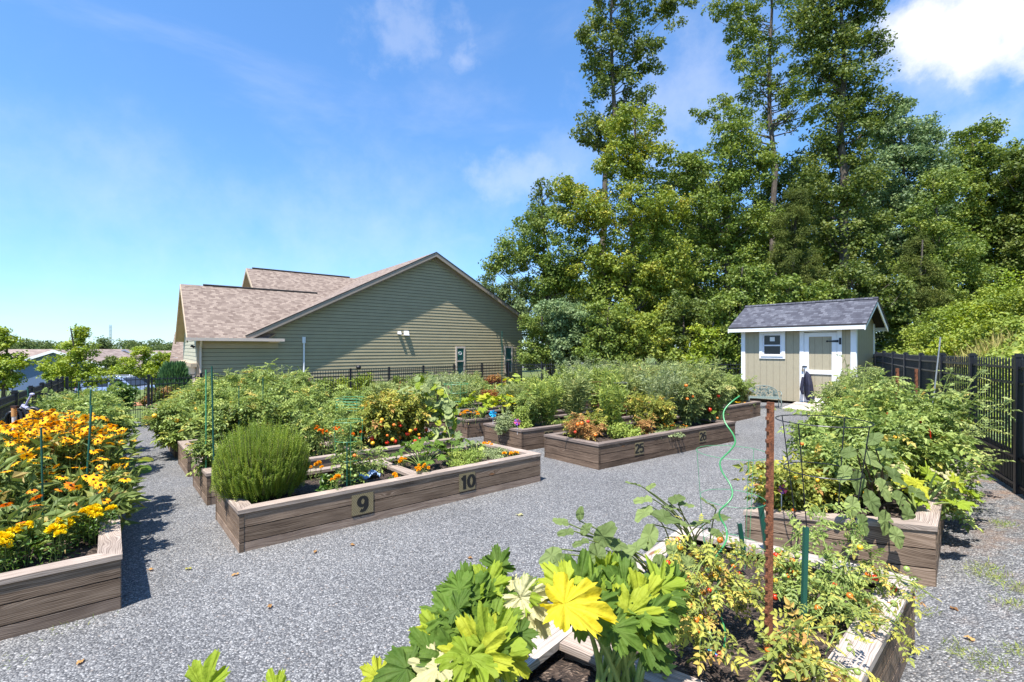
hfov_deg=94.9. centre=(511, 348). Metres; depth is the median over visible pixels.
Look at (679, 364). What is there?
feathery plant
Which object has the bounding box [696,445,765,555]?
tomato cage
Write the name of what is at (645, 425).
dry plant
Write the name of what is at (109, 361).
evergreen shrub
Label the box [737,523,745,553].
green post
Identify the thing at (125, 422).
tomato plant
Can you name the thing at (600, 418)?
pepper plant
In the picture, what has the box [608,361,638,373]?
feathery plant
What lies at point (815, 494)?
tomato plant
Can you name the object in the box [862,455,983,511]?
squash plant
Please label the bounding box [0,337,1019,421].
lawn ground
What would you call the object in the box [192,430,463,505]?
raised bed
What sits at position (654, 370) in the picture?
feathery plant
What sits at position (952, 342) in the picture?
bank shrub
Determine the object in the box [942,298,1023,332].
bank shrub
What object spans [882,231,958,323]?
cedar tree
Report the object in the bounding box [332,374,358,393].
foundation shrub
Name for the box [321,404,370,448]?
tomato plant
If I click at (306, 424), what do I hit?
tomato plant
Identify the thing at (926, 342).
bank shrub
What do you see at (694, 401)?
tomato plant
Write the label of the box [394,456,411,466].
marigold plant
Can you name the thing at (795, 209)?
cedar tree
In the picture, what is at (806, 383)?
hanging jacket
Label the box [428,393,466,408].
tomato plant
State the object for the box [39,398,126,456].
tomato plant
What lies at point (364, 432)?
zinnia plant
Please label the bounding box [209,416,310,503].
needle bush
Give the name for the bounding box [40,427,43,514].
garden stake
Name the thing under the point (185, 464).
raised bed
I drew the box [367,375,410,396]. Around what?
tomato plant
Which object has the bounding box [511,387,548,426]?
tomato plant
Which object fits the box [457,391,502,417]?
squash plant
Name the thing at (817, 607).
tomato plant
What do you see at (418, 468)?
marigold plant
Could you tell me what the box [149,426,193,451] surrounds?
tomato plant
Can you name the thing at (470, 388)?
feathery plant
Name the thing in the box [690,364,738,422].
tomato plant
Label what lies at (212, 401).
garden stake
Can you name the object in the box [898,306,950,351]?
bank shrub
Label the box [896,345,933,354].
bank shrub
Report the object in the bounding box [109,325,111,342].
radio mast
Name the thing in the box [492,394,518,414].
squash plant
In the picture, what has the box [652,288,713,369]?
woodland shrub
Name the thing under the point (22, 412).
garden hose
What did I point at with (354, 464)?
tomato plant
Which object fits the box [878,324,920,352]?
bank shrub
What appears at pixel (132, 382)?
parked car
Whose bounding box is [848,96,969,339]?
woodland tree
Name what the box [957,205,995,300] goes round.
woodland tree
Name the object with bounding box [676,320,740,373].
woodland shrub
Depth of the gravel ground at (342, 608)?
4.04 m
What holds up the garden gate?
attached to the picket fence at (350, 375)
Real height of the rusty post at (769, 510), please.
1.300 m
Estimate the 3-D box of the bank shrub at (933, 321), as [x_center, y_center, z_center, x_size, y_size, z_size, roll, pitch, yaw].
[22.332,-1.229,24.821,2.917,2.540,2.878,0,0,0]
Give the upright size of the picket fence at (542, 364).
2.056 m
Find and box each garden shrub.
[105,381,142,411]
[136,384,177,406]
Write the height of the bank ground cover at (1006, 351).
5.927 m
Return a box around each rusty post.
[764,402,773,661]
[895,368,898,398]
[914,369,917,396]
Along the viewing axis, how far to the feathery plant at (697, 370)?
10.50 m
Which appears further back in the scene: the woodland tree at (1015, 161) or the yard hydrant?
the woodland tree at (1015, 161)
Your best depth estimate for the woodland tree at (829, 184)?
36.91 m
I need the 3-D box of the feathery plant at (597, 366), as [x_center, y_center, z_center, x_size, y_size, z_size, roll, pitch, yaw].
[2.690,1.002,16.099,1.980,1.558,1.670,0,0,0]
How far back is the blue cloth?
6.11 m
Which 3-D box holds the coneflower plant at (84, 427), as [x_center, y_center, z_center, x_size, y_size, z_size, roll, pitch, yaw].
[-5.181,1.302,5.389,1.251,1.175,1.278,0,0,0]
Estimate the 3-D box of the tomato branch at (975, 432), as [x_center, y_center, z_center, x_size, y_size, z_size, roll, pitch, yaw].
[4.638,0.795,4.806,1.054,1.259,0.765,0,0,-37]
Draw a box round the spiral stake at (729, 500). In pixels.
[715,395,739,657]
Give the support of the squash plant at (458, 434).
on the raised bed at (305, 510)
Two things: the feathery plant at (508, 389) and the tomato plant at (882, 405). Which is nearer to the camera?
the tomato plant at (882, 405)
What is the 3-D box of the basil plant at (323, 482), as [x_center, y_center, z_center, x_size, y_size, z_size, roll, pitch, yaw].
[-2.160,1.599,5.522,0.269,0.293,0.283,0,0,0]
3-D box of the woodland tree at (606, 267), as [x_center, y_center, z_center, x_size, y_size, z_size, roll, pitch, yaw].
[6.355,-5.825,26.781,8.298,16.722,6.153,0,0,-26]
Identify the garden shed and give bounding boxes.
[728,297,888,403]
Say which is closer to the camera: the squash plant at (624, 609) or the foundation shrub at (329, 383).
the squash plant at (624, 609)
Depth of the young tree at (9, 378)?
22.01 m
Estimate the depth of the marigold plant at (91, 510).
4.05 m
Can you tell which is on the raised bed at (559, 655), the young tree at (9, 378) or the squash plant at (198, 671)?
the squash plant at (198, 671)
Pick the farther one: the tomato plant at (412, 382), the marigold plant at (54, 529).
the tomato plant at (412, 382)
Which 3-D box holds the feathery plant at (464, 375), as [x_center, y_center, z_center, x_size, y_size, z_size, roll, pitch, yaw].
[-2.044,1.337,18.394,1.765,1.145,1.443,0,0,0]
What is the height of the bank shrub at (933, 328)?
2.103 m
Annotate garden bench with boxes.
[747,385,781,408]
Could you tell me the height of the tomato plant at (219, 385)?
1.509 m
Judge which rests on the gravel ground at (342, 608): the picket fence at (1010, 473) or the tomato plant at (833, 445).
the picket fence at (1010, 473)
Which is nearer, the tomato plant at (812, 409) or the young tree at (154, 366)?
the tomato plant at (812, 409)
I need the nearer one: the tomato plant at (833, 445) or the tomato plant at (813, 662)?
the tomato plant at (813, 662)
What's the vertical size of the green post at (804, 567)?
0.777 m
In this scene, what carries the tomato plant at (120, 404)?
on the raised bed
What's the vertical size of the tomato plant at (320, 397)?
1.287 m
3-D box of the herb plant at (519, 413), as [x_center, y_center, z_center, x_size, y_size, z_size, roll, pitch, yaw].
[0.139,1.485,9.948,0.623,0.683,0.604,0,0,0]
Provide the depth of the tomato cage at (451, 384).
13.18 m
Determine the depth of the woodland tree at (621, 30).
29.72 m
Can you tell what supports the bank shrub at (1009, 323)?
on the lawn ground at (525, 372)
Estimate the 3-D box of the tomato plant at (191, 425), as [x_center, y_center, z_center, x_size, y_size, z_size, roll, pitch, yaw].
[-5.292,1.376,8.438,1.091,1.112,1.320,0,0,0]
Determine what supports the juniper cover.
on the lawn ground at (525, 372)
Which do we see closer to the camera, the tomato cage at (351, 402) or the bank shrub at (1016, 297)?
the tomato cage at (351, 402)
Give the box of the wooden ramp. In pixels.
[782,402,820,410]
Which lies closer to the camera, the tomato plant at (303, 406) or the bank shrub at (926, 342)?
the tomato plant at (303, 406)
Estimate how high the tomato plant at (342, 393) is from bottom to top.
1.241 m
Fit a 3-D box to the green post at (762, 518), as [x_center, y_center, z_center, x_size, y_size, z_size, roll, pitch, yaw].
[1.822,1.310,3.399,0.100,0.365,0.027,0,0,-16]
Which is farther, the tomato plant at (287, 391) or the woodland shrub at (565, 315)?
the woodland shrub at (565, 315)
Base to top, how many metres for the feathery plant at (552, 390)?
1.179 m
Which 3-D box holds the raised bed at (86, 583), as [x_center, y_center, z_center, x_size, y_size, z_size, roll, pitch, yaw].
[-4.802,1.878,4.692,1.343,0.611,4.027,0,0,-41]
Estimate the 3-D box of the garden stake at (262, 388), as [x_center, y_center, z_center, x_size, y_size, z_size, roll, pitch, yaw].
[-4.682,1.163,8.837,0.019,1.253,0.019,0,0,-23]
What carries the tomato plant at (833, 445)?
on the raised bed at (918, 554)
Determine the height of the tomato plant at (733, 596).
0.593 m
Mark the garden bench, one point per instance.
(763, 395)
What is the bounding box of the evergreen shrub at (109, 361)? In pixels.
[100,355,121,376]
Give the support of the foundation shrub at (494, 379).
on the lawn ground at (525, 372)
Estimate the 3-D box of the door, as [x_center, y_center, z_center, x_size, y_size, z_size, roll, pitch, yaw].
[9.616,0.584,14.608,0.112,2.190,1.061,0,0,-41]
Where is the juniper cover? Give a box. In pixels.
[980,384,1010,442]
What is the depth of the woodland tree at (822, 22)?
25.62 m
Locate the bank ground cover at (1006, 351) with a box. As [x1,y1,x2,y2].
[889,305,1023,447]
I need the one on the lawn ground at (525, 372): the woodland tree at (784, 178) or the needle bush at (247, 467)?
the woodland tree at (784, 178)
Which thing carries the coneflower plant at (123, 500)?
on the raised bed at (86, 583)
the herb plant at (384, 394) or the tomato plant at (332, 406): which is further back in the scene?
the herb plant at (384, 394)
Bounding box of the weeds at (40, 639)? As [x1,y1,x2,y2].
[1,615,95,669]
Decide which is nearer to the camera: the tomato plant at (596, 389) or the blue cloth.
the blue cloth
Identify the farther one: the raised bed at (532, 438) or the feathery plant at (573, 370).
the feathery plant at (573, 370)
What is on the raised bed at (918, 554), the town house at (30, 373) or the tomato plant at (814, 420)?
the tomato plant at (814, 420)
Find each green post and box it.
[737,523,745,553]
[757,505,765,551]
[799,526,808,657]
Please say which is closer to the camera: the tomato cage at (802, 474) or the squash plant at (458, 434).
the tomato cage at (802, 474)
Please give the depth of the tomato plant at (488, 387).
16.55 m
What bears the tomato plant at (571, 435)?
on the raised bed at (604, 451)
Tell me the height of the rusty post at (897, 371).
1.204 m
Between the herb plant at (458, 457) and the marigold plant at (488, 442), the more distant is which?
the marigold plant at (488, 442)
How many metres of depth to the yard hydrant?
5.99 m
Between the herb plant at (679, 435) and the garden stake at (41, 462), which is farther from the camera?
the herb plant at (679, 435)
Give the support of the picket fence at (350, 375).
on the gravel ground at (342, 608)
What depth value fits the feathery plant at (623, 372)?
12.03 m
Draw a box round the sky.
[0,0,1023,349]
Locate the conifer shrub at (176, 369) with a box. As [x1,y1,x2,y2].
[153,361,192,393]
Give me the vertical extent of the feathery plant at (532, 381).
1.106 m
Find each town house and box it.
[0,349,130,356]
[0,350,146,390]
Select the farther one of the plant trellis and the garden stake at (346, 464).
the plant trellis
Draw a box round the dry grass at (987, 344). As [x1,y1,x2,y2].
[947,328,1018,372]
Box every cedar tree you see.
[765,187,829,301]
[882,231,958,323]
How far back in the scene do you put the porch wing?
28.31 m
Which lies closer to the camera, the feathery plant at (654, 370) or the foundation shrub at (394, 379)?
the feathery plant at (654, 370)
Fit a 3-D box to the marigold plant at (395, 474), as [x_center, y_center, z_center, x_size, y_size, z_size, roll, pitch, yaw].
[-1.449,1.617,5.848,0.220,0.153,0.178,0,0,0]
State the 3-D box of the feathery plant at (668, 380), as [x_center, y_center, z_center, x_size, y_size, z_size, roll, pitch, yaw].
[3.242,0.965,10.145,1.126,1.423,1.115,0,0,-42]
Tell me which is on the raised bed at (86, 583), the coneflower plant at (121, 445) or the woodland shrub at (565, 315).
the coneflower plant at (121, 445)
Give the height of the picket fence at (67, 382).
1.737 m
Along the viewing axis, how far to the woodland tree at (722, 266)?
37.03 m
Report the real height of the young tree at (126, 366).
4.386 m
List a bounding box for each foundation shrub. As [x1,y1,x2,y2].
[311,376,339,397]
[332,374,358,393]
[353,370,376,395]
[390,375,412,385]
[484,373,505,385]
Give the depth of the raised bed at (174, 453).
9.36 m
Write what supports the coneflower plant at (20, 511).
on the raised bed at (86, 583)
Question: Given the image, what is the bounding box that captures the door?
[802,332,840,402]
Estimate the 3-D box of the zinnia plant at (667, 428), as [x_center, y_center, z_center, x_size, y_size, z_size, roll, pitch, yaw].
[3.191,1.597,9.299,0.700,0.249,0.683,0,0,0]
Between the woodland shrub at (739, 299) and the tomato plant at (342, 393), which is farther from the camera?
the woodland shrub at (739, 299)
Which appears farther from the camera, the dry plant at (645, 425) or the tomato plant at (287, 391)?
the tomato plant at (287, 391)
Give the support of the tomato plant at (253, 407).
on the raised bed at (185, 464)
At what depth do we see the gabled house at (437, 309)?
25.02 m
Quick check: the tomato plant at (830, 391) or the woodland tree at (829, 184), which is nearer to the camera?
the tomato plant at (830, 391)
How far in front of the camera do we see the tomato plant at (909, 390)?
5.97 m
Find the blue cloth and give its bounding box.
[358,470,379,478]
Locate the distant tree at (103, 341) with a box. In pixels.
[92,335,113,348]
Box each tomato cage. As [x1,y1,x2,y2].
[334,418,362,485]
[336,396,363,410]
[444,383,467,408]
[571,379,599,420]
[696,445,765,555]
[775,414,874,558]
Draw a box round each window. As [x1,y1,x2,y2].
[455,347,464,374]
[504,346,512,372]
[759,331,784,358]
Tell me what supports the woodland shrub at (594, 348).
on the lawn ground at (525, 372)
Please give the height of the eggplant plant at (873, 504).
0.795 m
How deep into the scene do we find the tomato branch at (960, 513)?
4.22 m
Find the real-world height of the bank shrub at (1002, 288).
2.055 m
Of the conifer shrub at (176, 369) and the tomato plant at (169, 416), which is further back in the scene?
the conifer shrub at (176, 369)
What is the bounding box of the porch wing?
[170,334,182,361]
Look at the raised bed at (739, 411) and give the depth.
12.96 m
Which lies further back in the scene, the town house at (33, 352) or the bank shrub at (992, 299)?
the town house at (33, 352)
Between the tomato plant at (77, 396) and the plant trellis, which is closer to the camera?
the plant trellis
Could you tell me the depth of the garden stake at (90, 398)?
5.70 m
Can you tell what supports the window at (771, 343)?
in the garden shed
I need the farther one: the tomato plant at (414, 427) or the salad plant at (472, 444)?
the tomato plant at (414, 427)
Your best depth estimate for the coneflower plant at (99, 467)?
5.06 m
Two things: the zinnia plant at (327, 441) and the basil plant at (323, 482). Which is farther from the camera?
the zinnia plant at (327, 441)
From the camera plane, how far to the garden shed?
15.14 m
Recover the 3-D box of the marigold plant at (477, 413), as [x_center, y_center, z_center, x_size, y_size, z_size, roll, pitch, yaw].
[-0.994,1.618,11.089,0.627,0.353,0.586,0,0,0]
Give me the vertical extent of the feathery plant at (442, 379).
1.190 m
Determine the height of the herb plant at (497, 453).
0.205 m
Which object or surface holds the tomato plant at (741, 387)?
on the raised bed at (739, 411)
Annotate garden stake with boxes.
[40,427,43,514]
[86,405,92,474]
[89,390,91,414]
[205,370,206,467]
[211,366,214,459]
[238,386,239,437]
[262,377,263,403]
[346,442,347,486]
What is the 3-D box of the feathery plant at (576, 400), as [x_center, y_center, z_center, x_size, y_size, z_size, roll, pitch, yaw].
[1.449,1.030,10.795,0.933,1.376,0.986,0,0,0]
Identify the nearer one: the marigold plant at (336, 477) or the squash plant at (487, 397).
the marigold plant at (336, 477)
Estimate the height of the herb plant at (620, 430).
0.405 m
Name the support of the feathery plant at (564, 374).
on the raised bed at (472, 429)
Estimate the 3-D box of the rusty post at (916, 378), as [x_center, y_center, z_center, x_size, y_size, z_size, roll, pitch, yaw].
[5.332,0.838,6.208,0.044,1.149,0.038,0,0,0]
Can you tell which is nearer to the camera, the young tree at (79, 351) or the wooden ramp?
the wooden ramp
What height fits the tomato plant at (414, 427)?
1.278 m
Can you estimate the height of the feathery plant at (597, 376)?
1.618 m
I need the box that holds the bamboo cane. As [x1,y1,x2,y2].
[932,337,940,408]
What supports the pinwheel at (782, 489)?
on the raised bed at (918, 554)
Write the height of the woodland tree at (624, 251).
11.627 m
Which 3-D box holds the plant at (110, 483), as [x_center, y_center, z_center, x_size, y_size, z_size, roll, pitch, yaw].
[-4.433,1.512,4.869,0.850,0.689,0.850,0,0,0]
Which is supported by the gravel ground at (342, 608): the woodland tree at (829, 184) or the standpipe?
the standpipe
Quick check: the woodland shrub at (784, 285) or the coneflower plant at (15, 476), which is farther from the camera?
the woodland shrub at (784, 285)
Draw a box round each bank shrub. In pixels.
[878,323,929,353]
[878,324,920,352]
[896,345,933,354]
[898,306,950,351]
[902,322,942,353]
[905,307,964,344]
[910,324,974,356]
[914,306,974,351]
[935,286,997,327]
[938,320,1023,355]
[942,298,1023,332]
[956,310,1023,342]
[969,288,1023,320]
[978,266,1023,306]
[999,280,1023,305]
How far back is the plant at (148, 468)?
6.03 m
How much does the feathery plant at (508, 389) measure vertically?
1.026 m
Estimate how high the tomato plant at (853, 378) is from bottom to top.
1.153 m
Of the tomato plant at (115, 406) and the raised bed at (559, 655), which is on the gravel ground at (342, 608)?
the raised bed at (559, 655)
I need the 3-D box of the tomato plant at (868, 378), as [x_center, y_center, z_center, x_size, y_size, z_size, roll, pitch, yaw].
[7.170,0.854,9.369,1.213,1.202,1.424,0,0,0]
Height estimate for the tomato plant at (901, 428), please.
1.016 m
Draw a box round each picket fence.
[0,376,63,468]
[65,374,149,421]
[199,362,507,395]
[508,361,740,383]
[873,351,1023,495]
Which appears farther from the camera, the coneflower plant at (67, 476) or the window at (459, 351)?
the window at (459, 351)
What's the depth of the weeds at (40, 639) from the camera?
3.20 m
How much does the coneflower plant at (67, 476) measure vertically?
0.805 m
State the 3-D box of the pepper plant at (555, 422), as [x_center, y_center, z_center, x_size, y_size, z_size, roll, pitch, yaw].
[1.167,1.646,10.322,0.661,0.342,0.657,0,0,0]
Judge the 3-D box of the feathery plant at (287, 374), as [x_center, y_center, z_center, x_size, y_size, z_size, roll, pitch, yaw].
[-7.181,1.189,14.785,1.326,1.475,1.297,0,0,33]
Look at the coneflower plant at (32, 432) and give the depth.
5.02 m
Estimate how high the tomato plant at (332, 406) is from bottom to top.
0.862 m
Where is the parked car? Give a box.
[75,375,154,391]
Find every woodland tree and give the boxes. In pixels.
[476,273,537,314]
[478,201,588,375]
[510,267,612,373]
[524,177,592,375]
[546,99,704,361]
[568,0,699,355]
[582,238,653,365]
[620,146,831,334]
[645,232,696,347]
[660,101,793,375]
[688,0,826,275]
[690,199,744,372]
[776,169,856,285]
[782,0,908,289]
[827,166,914,350]
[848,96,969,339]
[883,165,1007,325]
[925,113,1023,295]
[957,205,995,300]
[978,146,1023,288]
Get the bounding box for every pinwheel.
[489,410,496,416]
[778,484,787,509]
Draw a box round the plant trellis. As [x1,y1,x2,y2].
[422,386,448,436]
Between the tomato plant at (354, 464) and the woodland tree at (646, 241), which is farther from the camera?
the woodland tree at (646, 241)
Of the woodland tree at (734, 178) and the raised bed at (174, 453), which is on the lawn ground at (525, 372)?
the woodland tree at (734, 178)
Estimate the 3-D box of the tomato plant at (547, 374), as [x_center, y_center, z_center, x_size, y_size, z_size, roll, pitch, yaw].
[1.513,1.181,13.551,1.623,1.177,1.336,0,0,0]
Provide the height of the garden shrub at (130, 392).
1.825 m
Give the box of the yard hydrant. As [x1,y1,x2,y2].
[20,393,34,408]
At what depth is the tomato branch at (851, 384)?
6.34 m
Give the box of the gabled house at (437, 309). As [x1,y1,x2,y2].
[175,252,528,391]
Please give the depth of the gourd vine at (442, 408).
8.57 m
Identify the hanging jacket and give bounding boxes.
[800,368,814,400]
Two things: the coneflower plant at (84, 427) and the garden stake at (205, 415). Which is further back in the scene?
the garden stake at (205, 415)
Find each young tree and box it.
[0,325,36,397]
[35,323,122,391]
[110,344,154,378]
[142,351,170,383]
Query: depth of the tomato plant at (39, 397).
9.14 m
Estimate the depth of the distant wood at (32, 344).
135.30 m
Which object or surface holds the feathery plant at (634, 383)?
on the raised bed at (532, 438)
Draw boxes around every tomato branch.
[808,354,880,415]
[923,458,1002,532]
[928,365,1021,470]
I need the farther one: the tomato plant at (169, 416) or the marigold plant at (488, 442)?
the tomato plant at (169, 416)
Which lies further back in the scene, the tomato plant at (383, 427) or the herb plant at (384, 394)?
the herb plant at (384, 394)
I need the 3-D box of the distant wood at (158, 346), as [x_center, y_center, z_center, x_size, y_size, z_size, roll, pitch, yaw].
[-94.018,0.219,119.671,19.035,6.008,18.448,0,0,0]
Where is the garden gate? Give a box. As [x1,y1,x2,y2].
[151,376,198,408]
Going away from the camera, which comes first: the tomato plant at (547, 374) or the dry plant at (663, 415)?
the dry plant at (663, 415)
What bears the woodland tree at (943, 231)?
on the lawn ground at (525, 372)
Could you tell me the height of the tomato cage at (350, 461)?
0.902 m
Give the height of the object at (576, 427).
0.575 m
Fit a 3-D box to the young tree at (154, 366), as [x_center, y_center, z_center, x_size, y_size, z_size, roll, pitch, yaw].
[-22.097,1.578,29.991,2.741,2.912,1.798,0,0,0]
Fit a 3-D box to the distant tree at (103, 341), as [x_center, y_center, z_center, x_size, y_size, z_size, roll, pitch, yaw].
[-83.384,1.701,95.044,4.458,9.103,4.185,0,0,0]
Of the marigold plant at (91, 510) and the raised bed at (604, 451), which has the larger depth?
the raised bed at (604, 451)
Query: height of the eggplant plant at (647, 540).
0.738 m
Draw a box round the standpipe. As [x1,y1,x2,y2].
[10,406,19,429]
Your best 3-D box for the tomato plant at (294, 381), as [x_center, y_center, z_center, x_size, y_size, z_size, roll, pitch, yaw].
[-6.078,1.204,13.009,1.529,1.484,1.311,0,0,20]
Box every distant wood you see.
[8,338,71,348]
[107,338,172,350]
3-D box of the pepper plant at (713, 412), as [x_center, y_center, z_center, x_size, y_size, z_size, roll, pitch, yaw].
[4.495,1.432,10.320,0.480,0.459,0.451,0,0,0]
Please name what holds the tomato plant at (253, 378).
on the raised bed
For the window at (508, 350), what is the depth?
30.49 m
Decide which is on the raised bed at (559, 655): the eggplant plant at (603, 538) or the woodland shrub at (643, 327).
the eggplant plant at (603, 538)
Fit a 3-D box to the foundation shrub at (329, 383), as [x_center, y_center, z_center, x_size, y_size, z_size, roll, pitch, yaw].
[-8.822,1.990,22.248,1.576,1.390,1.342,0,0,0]
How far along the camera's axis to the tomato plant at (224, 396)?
9.91 m
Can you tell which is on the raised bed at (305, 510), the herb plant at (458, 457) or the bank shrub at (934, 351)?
the herb plant at (458, 457)
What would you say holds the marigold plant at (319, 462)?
on the raised bed at (305, 510)
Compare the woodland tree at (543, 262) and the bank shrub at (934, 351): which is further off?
the woodland tree at (543, 262)
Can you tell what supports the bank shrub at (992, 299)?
on the lawn ground at (525, 372)
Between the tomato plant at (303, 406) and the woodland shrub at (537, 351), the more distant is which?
the woodland shrub at (537, 351)
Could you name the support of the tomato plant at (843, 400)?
on the raised bed
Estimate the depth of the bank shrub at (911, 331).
19.95 m
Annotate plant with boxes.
[0,409,109,486]
[0,412,129,500]
[0,418,73,513]
[0,441,60,518]
[0,449,127,526]
[0,481,108,569]
[0,517,80,572]
[0,527,22,572]
[22,460,138,515]
[24,389,108,419]
[36,386,99,404]
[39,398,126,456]
[39,424,144,498]
[42,474,150,534]
[49,456,146,506]
[52,391,109,402]
[55,503,118,551]
[61,377,132,417]
[62,404,139,452]
[65,453,152,474]
[68,389,131,414]
[73,388,116,399]
[137,397,204,447]
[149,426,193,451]
[159,388,201,406]
[162,377,247,414]
[173,368,248,398]
[175,393,246,446]
[178,373,221,388]
[182,429,223,476]
[184,649,289,681]
[194,375,231,391]
[207,368,256,380]
[214,388,294,438]
[224,358,286,394]
[227,367,298,405]
[266,365,308,381]
[268,386,333,438]
[271,366,318,390]
[280,377,337,411]
[281,403,338,456]
[305,425,344,455]
[308,460,323,480]
[314,473,338,491]
[316,400,361,433]
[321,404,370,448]
[323,420,389,485]
[327,376,376,414]
[327,474,343,489]
[336,430,369,448]
[349,394,390,415]
[353,450,388,475]
[357,382,418,447]
[359,543,553,681]
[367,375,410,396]
[378,388,399,401]
[387,381,432,442]
[388,472,400,478]
[389,436,452,468]
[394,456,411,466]
[402,373,437,396]
[413,463,429,473]
[424,371,468,395]
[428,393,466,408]
[432,431,470,457]
[439,371,481,390]
[443,376,484,408]
[444,448,487,466]
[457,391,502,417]
[459,378,500,398]
[459,410,481,424]
[466,440,484,451]
[474,384,500,405]
[476,446,507,458]
[482,441,500,448]
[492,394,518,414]
[492,408,515,434]
[494,377,531,413]
[502,451,518,456]
[509,403,532,428]
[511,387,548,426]
[515,374,552,394]
[528,375,565,425]
[537,548,690,681]
[539,506,649,574]
[541,370,572,409]
[544,363,598,409]
[551,416,568,424]
[553,357,604,404]
[556,365,595,420]
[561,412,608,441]
[561,415,585,437]
[562,355,617,383]
[574,353,624,415]
[579,383,629,414]
[581,408,609,436]
[596,375,632,435]
[601,359,651,414]
[606,421,645,438]
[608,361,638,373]
[615,365,663,411]
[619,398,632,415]
[622,481,730,571]
[632,354,679,377]
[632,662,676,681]
[635,361,691,426]
[635,416,660,434]
[641,429,684,437]
[643,397,677,429]
[651,361,696,374]
[654,513,785,666]
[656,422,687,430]
[666,372,712,425]
[670,355,727,422]
[671,596,882,681]
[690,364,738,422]
[705,408,728,422]
[722,372,758,403]
[732,443,850,512]
[743,391,755,399]
[744,487,930,642]
[777,397,874,476]
[786,418,917,508]
[792,402,892,433]
[808,372,852,406]
[820,384,873,413]
[824,555,941,667]
[825,402,983,492]
[830,365,893,387]
[831,361,918,399]
[837,432,926,548]
[843,368,996,437]
[847,385,934,414]
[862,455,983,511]
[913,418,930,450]
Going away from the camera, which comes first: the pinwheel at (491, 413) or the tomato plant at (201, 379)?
the pinwheel at (491, 413)
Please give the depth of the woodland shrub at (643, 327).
22.82 m
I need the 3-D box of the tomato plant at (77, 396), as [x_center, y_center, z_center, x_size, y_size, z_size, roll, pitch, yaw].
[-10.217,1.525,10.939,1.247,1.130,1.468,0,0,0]
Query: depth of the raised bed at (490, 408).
13.69 m
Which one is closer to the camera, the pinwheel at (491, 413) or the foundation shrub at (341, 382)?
the pinwheel at (491, 413)
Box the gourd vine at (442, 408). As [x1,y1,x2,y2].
[402,375,460,439]
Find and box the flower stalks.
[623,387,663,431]
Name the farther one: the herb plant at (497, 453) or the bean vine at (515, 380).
the bean vine at (515, 380)
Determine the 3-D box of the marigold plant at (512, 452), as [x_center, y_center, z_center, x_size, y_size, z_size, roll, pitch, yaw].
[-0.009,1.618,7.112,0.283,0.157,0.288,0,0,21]
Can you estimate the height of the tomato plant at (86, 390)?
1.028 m
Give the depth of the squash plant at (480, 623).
1.63 m
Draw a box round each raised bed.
[0,494,121,640]
[168,433,201,457]
[178,423,370,476]
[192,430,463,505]
[215,443,540,552]
[424,401,504,427]
[439,406,590,437]
[483,411,646,449]
[499,527,917,681]
[544,416,735,469]
[675,400,760,420]
[743,464,950,586]
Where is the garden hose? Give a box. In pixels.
[5,406,47,426]
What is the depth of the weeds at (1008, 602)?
3.15 m
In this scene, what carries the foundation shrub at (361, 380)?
on the lawn ground at (525, 372)
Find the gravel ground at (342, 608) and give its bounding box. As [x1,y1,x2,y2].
[0,392,1023,681]
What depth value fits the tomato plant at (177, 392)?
11.29 m
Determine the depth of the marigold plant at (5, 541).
3.52 m
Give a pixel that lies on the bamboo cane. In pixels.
(937, 365)
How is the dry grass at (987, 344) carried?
on the lawn ground at (525, 372)
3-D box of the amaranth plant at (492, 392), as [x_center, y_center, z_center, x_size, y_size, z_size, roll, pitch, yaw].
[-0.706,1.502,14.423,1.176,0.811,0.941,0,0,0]
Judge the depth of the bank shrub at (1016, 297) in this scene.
15.76 m
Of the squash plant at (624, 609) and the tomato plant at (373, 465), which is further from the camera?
the tomato plant at (373, 465)
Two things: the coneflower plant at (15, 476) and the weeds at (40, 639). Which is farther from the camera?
the coneflower plant at (15, 476)
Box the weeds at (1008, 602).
[916,494,1023,680]
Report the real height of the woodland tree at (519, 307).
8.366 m
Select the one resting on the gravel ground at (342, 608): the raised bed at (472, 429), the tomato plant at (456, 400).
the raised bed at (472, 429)
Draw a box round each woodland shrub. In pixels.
[514,305,575,374]
[531,297,602,368]
[570,295,642,368]
[613,309,687,367]
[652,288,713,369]
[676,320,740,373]
[698,263,776,374]
[753,273,851,302]
[819,259,919,339]
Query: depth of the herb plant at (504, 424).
9.61 m
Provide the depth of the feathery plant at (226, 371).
17.33 m
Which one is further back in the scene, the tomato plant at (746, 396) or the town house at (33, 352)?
the town house at (33, 352)
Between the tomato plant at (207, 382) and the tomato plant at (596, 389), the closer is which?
the tomato plant at (596, 389)
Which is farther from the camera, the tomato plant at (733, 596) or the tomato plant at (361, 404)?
the tomato plant at (361, 404)
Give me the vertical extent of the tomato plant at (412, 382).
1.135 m
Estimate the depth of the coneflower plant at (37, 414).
5.73 m
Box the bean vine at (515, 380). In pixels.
[497,373,524,390]
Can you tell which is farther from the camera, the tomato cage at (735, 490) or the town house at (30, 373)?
the town house at (30, 373)
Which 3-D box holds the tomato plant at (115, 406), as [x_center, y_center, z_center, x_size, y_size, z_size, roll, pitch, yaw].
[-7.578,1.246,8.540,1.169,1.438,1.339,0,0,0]
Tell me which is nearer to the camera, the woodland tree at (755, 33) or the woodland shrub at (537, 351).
the woodland shrub at (537, 351)
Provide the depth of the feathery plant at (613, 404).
9.08 m
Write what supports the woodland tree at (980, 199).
on the lawn ground at (525, 372)
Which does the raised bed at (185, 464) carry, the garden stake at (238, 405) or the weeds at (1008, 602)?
the garden stake at (238, 405)
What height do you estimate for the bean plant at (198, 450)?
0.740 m

